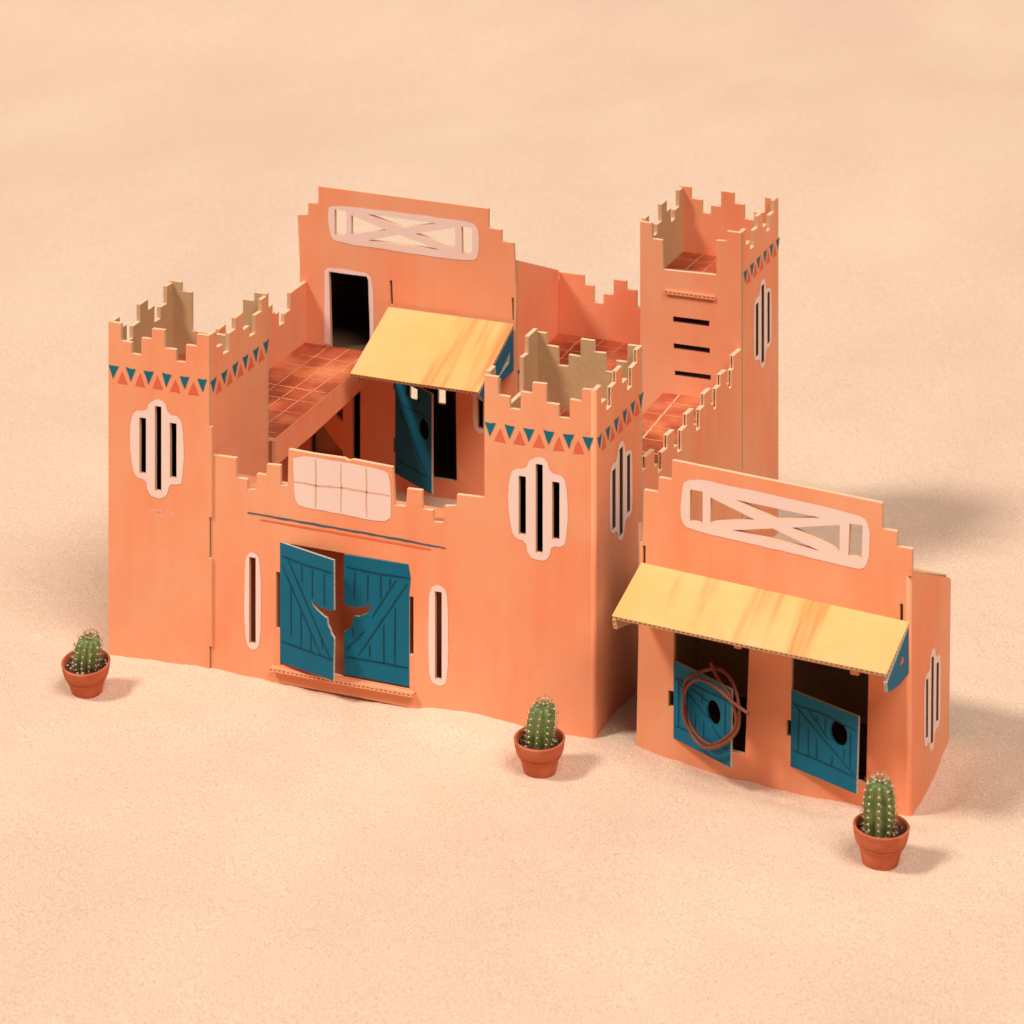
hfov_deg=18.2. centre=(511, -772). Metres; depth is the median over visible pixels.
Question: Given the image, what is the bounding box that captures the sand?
[0,0,1023,1023]
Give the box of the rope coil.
[682,662,748,749]
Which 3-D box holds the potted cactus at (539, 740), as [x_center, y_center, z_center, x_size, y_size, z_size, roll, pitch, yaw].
[0.022,1.234,2.620,0.042,0.063,0.042,1,4,34]
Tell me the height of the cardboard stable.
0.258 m
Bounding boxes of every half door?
[673,660,732,767]
[790,689,859,793]
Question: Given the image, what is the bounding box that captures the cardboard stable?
[612,459,950,815]
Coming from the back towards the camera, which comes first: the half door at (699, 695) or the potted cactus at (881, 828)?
the half door at (699, 695)
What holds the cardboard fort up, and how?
on the sand
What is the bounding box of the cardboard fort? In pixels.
[108,185,779,738]
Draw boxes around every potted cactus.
[61,627,109,698]
[514,694,564,778]
[853,769,909,870]
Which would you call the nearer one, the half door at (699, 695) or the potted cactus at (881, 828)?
the potted cactus at (881, 828)
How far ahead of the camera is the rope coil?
2.60 m
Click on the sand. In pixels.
(195, 846)
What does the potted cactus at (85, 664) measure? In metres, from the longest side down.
0.055 x 0.043 x 0.042 m

